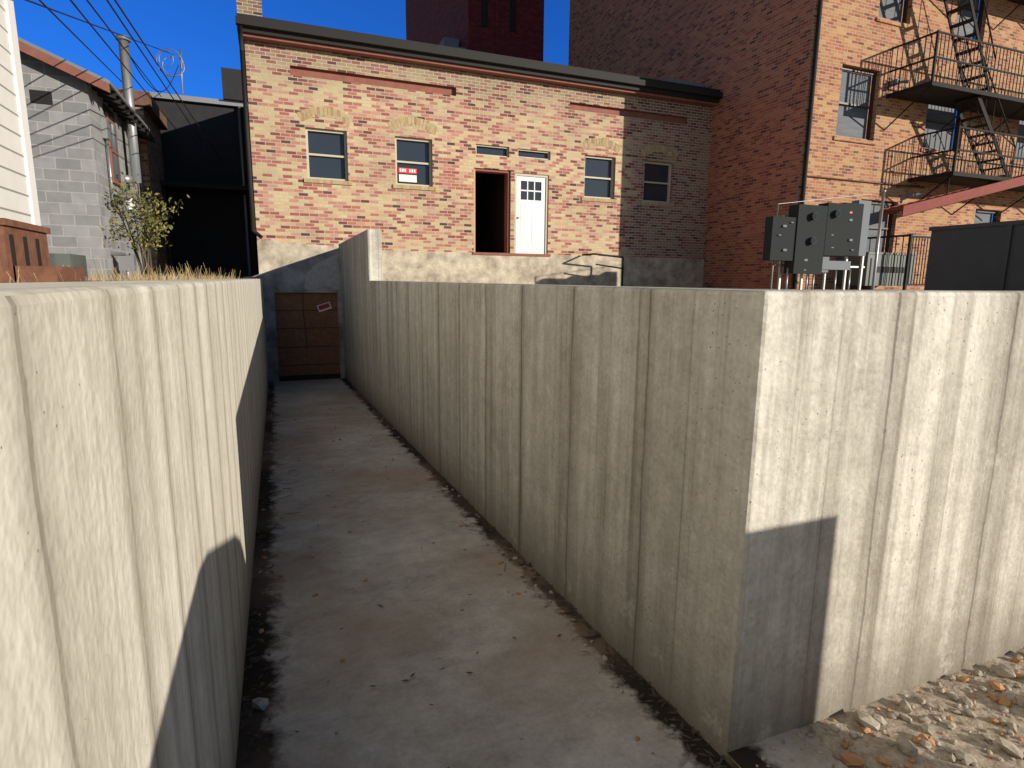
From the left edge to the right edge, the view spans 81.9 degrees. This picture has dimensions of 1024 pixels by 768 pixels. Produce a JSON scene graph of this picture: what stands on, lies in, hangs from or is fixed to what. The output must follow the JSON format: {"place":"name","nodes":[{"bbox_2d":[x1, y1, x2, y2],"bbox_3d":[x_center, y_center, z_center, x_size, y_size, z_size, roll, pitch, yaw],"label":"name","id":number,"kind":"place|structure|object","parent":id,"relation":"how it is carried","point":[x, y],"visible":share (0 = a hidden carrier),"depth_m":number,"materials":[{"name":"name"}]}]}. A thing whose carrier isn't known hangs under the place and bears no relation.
{"place":"outdoors","nodes":[
{"label":"outdoors","id":0,"kind":"place"},
{"bbox_2d":[0,255,243,282],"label":"dry grass","id":1,"kind":"structure","parent":0,"point":[183,276],"depth_m":4.73,"materials":[{"name":"beige plant"}]},
{"bbox_2d":[405,0,543,60],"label":"maroon building","id":2,"kind":"structure","parent":0,"point":[513,28],"depth_m":26.95,"materials":[{"name":"brick"}]},
{"bbox_2d":[13,0,992,218],"label":"sky","id":3,"kind":"structure","parent":0,"point":[205,31],"materials":[{"name":"blue"}]},
{"bbox_2d":[762,190,885,289],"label":"electric meter bank","id":4,"kind":"structure","parent":0,"point":[801,239],"depth_m":13.39,"materials":[{"name":"grey metal"}]},
{"bbox_2d":[676,287,1023,767],"bbox_3d":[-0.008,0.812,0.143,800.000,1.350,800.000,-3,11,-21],"label":"ground","id":5,"kind":"structure","parent":0,"point":[972,743],"depth_m":2.04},
{"bbox_2d":[0,0,40,225],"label":"white house","id":6,"kind":"structure","parent":5,"relation":"on","point":[18,196],"depth_m":5.71,"materials":[{"name":"white wood"}]},
{"bbox_2d":[25,0,221,160],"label":"overhead wires","id":7,"kind":"object","parent":6,"relation":"attached to","point":[85,18],"visible":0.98,"depth_m":9.01,"materials":[{"name":"black metal"}]},
{"bbox_2d":[0,218,101,282],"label":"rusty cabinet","id":8,"kind":"object","parent":5,"relation":"on","point":[27,243],"visible":0.54,"depth_m":3.75,"materials":[{"name":"brown metal"}]},
{"bbox_2d":[18,35,158,280],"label":"block shed","id":9,"kind":"structure","parent":5,"relation":"on","point":[88,129],"depth_m":11.30,"materials":[{"name":"concrete"}]},
{"bbox_2d":[0,279,268,767],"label":"wall","id":10,"kind":"structure","parent":5,"relation":"on","point":[132,420],"depth_m":0.80,"materials":[{"name":"concrete"}]},
{"bbox_2d":[99,172,189,277],"bbox_3d":[-5.109,-2.068,8.063,1.036,1.502,1.046,4,11,21],"label":"sumac shrub","id":11,"kind":"object","parent":5,"relation":"on","point":[149,217],"visible":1,"depth_m":8.04,"materials":[{"name":"green plant"}]},
{"bbox_2d":[49,253,258,279],"bbox_3d":[-4.512,-1.499,8.329,1.901,0.495,4.270,0,10,-2],"label":"yard scrap","id":12,"kind":"object","parent":5,"relation":"on","point":[63,260],"visible":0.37,"depth_m":6.45,"materials":[{"name":"paint"}]},
{"bbox_2d":[116,67,258,278],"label":"buildings","id":13,"kind":"structure","parent":5,"relation":"on","point":[211,230],"depth_m":18.72,"materials":[{"name":"brick"}]},
{"bbox_2d":[156,48,184,93],"bbox_3d":[-11.423,-10.488,19.742,0.872,1.400,0.205,-1,10,-10],"label":"antenna mast","id":14,"kind":"object","parent":13,"relation":"on","point":[181,63],"visible":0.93,"depth_m":19.75,"materials":[{"name":"silver metal"}]},
{"bbox_2d":[244,40,712,258],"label":"brick building","id":15,"kind":"structure","parent":5,"relation":"on","point":[465,113],"depth_m":14.87,"materials":[{"name":"beige brick"}]},
{"bbox_2d":[398,166,417,183],"bbox_3d":[-2.567,-5.149,14.546,0.500,0.380,0.006,-3,11,-21],"label":"for sale sign","id":16,"kind":"object","parent":15,"relation":"attached to","point":[407,174],"visible":1,"depth_m":14.55,"materials":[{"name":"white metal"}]},
{"bbox_2d":[235,13,722,238],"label":"roof trim","id":17,"kind":"structure","parent":15,"relation":"on","point":[284,33],"depth_m":14.02,"materials":[{"name":"black metal"}]},
{"bbox_2d":[236,0,261,16],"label":"chimney","id":18,"kind":"object","parent":17,"relation":"on","point":[251,7],"visible":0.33,"depth_m":13.94,"materials":[{"name":"brick"}]},
{"bbox_2d":[297,107,678,206],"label":"windows","id":19,"kind":"structure","parent":15,"relation":"attached to","point":[326,152],"depth_m":14.65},
{"bbox_2d":[472,168,550,256],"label":"doors","id":20,"kind":"structure","parent":15,"relation":"attached to","point":[531,212],"depth_m":15.81,"materials":[{"name":"beige wood"}]},
{"bbox_2d":[257,239,703,286],"bbox_3d":[-0.033,-3.014,15.974,12.557,1.310,0.370,-3,11,-21],"label":"concrete foundation","id":21,"kind":"object","parent":5,"relation":"on","point":[429,266],"visible":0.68,"depth_m":15.81,"materials":[{"name":"concrete"}]},
{"bbox_2d":[236,378,836,767],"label":"ramp slab","id":22,"kind":"structure","parent":5,"relation":"on","point":[561,701],"depth_m":2.61,"materials":[{"name":"concrete"}]},
{"bbox_2d":[248,248,344,381],"bbox_3d":[-4.716,-1.506,12.880,1.726,2.820,2.340,-3,11,-21],"label":"cellar entrance","id":23,"kind":"object","parent":22,"relation":"on","point":[304,334],"visible":0.84,"depth_m":11.91,"materials":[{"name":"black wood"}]},
{"bbox_2d":[304,255,339,290],"bbox_3d":[-3.816,-2.236,11.829,0.710,0.720,0.001,-3,11,-21],"label":"plaster patch","id":24,"kind":"object","parent":23,"relation":"attached to","point":[322,273],"visible":1,"depth_m":11.85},
{"bbox_2d":[236,378,725,767],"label":"leaf litter","id":25,"kind":"object","parent":22,"relation":"on","point":[250,719],"visible":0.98,"depth_m":2.64,"materials":[{"name":"brown plant"}]},
{"bbox_2d":[582,253,623,285],"bbox_3d":[2.511,-3.155,16.384,0.950,0.895,0.695,-3,11,-21],"label":"step handrail","id":26,"kind":"object","parent":5,"relation":"on","point":[622,257],"visible":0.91,"depth_m":16.12,"materials":[{"name":"black metal"}]},
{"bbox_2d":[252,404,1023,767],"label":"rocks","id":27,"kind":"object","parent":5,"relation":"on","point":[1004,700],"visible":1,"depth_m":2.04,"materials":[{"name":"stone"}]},
{"bbox_2d":[339,229,1023,767],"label":"wall","id":28,"kind":"structure","parent":5,"relation":"on","point":[725,521],"depth_m":2.10,"materials":[{"name":"concrete"}]},
{"bbox_2d":[568,0,1023,289],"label":"tall building","id":29,"kind":"structure","parent":5,"relation":"on","point":[771,70],"depth_m":15.99,"materials":[{"name":"brick"}]},
{"bbox_2d":[807,79,924,197],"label":"wall fixtures","id":30,"kind":"object","parent":29,"relation":"attached to","point":[913,194],"depth_m":15.41,"materials":[{"name":"grey metal"}]},
{"bbox_2d":[833,0,1023,252],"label":"windows","id":31,"kind":"structure","parent":29,"relation":"attached to","point":[855,104],"depth_m":15.41,"materials":[{"name":"grey glass"}]},
{"bbox_2d":[884,0,1023,217],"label":"fire escape","id":32,"kind":"object","parent":29,"relation":"attached to","point":[986,101],"visible":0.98,"depth_m":15.20,"materials":[{"name":"black metal"}]},
{"bbox_2d":[836,252,916,285],"bbox_3d":[9.527,-3.005,15.505,1.778,0.828,0.940,-3,11,-21],"label":"air conditioning unit","id":33,"kind":"object","parent":5,"relation":"on","point":[884,269],"visible":0.59,"depth_m":15.06,"materials":[{"name":"grey metal"}]},
{"bbox_2d":[867,234,930,289],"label":"metal gate","id":34,"kind":"structure","parent":5,"relation":"on","point":[908,261],"depth_m":14.82,"materials":[{"name":"black metal"}]},
{"bbox_2d":[924,220,1023,290],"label":"steel dumpster","id":35,"kind":"object","parent":5,"relation":"on","point":[989,256],"visible":0.71,"depth_m":9.00,"materials":[{"name":"paint"}]},
{"bbox_2d":[878,174,1023,216],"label":"metal beam","id":36,"kind":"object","parent":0,"point":[944,199],"visible":0.97,"depth_m":15.06,"materials":[{"name":"red metal"}]}
]}

